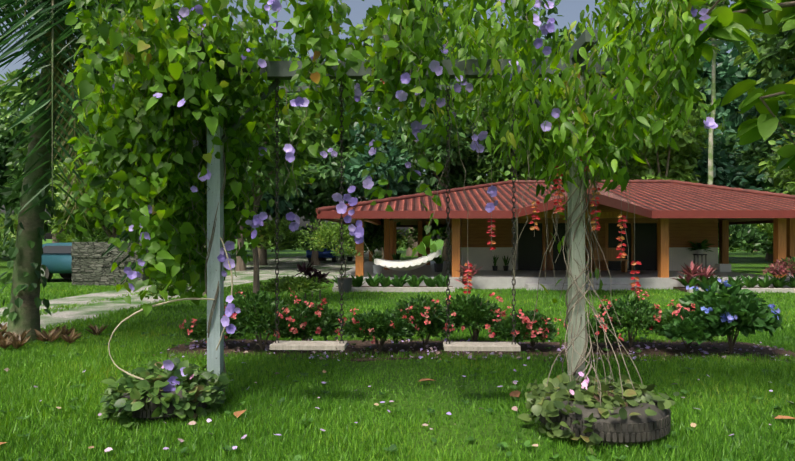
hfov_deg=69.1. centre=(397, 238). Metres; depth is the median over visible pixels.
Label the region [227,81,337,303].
small lawn tree
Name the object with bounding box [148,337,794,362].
flower bed soil
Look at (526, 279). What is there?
house porch slab
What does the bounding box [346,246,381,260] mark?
white car
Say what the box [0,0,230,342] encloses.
palm
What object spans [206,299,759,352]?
flower bed bush stems
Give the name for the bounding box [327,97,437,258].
tree
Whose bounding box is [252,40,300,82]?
tree
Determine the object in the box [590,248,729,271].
patio furniture
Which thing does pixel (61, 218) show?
yellow green tree
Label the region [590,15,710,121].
tree
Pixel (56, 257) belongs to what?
teal hatchback car
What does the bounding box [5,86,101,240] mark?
tree
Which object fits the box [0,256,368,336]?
drive gravel
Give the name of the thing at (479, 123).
tree
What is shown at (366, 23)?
tree
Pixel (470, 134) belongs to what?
tree
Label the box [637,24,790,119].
tree
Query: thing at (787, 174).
tree
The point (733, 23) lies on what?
overhanging almond tree
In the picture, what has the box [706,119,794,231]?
tree
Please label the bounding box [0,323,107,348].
bromeliad plants
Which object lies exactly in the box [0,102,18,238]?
tree
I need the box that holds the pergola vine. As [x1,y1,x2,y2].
[63,0,723,403]
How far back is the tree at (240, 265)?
26.39 m
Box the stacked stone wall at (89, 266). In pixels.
[71,242,148,285]
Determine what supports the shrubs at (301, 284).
on the lawn at (755, 262)
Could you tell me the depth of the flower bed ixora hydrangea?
7.76 m
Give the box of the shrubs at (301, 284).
[0,219,772,300]
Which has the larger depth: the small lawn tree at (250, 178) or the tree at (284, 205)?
the tree at (284, 205)
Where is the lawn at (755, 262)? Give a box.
[0,239,794,460]
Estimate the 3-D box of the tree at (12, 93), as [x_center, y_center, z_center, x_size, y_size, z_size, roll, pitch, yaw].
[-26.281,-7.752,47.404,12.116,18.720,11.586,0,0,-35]
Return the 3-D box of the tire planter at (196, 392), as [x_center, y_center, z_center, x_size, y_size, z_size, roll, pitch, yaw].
[-2.059,1.354,5.163,1.115,0.544,1.136,0,0,2]
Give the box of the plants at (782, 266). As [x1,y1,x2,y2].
[295,239,794,298]
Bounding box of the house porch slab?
[334,261,790,290]
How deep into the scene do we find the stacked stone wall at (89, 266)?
18.65 m
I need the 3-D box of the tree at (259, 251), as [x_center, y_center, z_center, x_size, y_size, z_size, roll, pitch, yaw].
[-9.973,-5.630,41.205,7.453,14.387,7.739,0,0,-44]
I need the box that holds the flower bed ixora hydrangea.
[179,278,782,343]
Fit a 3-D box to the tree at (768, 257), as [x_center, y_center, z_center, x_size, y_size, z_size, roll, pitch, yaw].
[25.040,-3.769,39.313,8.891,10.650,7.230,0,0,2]
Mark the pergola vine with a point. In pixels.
(121, 128)
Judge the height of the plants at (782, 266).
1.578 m
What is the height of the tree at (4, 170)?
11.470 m
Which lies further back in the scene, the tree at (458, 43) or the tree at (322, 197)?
the tree at (458, 43)
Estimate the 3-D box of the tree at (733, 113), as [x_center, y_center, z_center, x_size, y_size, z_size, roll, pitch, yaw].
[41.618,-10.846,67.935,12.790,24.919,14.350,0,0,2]
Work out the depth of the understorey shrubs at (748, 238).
27.74 m
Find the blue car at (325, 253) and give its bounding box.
[306,245,345,261]
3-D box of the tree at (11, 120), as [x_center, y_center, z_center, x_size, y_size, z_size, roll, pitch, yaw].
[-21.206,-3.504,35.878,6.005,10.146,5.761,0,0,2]
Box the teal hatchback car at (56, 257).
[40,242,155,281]
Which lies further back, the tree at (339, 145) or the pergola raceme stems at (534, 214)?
the tree at (339, 145)
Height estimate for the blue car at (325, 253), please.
1.500 m
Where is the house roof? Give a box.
[317,183,794,226]
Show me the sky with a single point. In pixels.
(570, 10)
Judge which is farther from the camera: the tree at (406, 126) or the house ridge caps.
the tree at (406, 126)
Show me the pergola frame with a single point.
(215, 168)
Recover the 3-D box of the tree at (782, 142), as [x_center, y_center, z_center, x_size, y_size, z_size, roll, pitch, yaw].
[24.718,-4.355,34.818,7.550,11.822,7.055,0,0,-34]
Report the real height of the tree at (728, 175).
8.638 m
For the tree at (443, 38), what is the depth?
42.60 m
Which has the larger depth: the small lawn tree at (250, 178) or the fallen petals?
the small lawn tree at (250, 178)
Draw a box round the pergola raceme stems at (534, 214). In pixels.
[383,28,634,297]
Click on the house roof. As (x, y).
(662, 200)
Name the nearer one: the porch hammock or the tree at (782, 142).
the porch hammock
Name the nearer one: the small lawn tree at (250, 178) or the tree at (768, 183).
the small lawn tree at (250, 178)
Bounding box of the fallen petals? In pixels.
[0,357,794,459]
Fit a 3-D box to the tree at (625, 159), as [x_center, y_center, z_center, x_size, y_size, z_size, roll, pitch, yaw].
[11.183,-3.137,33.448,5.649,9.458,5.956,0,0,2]
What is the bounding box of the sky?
[0,0,775,238]
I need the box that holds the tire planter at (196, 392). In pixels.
[98,358,230,429]
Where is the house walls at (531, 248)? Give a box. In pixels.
[449,201,717,270]
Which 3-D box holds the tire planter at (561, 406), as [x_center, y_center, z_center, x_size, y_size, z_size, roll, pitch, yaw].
[1.603,1.341,4.707,1.163,0.432,1.294,0,0,44]
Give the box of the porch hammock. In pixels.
[364,229,451,270]
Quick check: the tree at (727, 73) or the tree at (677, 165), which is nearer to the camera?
the tree at (677, 165)
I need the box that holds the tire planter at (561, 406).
[518,371,679,454]
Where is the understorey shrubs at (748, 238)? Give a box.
[0,209,772,255]
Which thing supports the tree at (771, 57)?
on the lawn at (755, 262)
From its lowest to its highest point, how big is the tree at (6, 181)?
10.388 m
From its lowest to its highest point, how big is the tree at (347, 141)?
15.385 m
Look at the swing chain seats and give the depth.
5.29 m
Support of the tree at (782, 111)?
on the lawn at (755, 262)
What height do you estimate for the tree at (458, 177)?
10.691 m
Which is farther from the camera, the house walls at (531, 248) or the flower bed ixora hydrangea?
the house walls at (531, 248)
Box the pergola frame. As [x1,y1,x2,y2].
[184,29,636,390]
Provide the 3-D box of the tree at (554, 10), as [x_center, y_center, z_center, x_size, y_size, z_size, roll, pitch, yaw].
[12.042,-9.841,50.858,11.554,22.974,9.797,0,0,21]
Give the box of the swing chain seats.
[269,78,520,350]
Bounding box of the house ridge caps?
[316,179,794,212]
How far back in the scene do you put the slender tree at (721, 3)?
29.38 m
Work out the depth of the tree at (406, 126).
36.07 m
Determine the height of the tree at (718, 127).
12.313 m
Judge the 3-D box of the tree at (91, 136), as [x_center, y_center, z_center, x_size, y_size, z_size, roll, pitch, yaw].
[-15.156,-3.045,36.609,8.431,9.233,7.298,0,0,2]
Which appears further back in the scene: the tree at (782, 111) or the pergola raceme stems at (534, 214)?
the tree at (782, 111)
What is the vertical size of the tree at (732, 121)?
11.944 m
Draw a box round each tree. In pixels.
[0,45,114,240]
[0,100,89,242]
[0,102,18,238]
[0,104,70,214]
[0,155,13,209]
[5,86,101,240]
[46,141,136,239]
[88,120,120,199]
[203,162,258,294]
[224,115,310,270]
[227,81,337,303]
[248,158,316,264]
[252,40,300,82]
[256,81,300,259]
[264,143,366,264]
[268,33,365,260]
[289,80,358,230]
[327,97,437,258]
[342,79,453,252]
[354,8,454,255]
[381,0,538,114]
[386,79,486,260]
[428,56,549,181]
[437,78,527,178]
[438,0,538,135]
[460,92,590,185]
[507,0,590,58]
[547,145,638,179]
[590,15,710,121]
[604,0,794,171]
[615,105,716,182]
[623,94,726,179]
[636,125,766,190]
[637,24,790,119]
[637,89,762,179]
[646,0,737,184]
[706,33,756,250]
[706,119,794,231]
[708,10,794,119]
[715,112,788,260]
[733,0,794,99]
[752,79,794,158]
[758,130,794,194]
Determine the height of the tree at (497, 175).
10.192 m

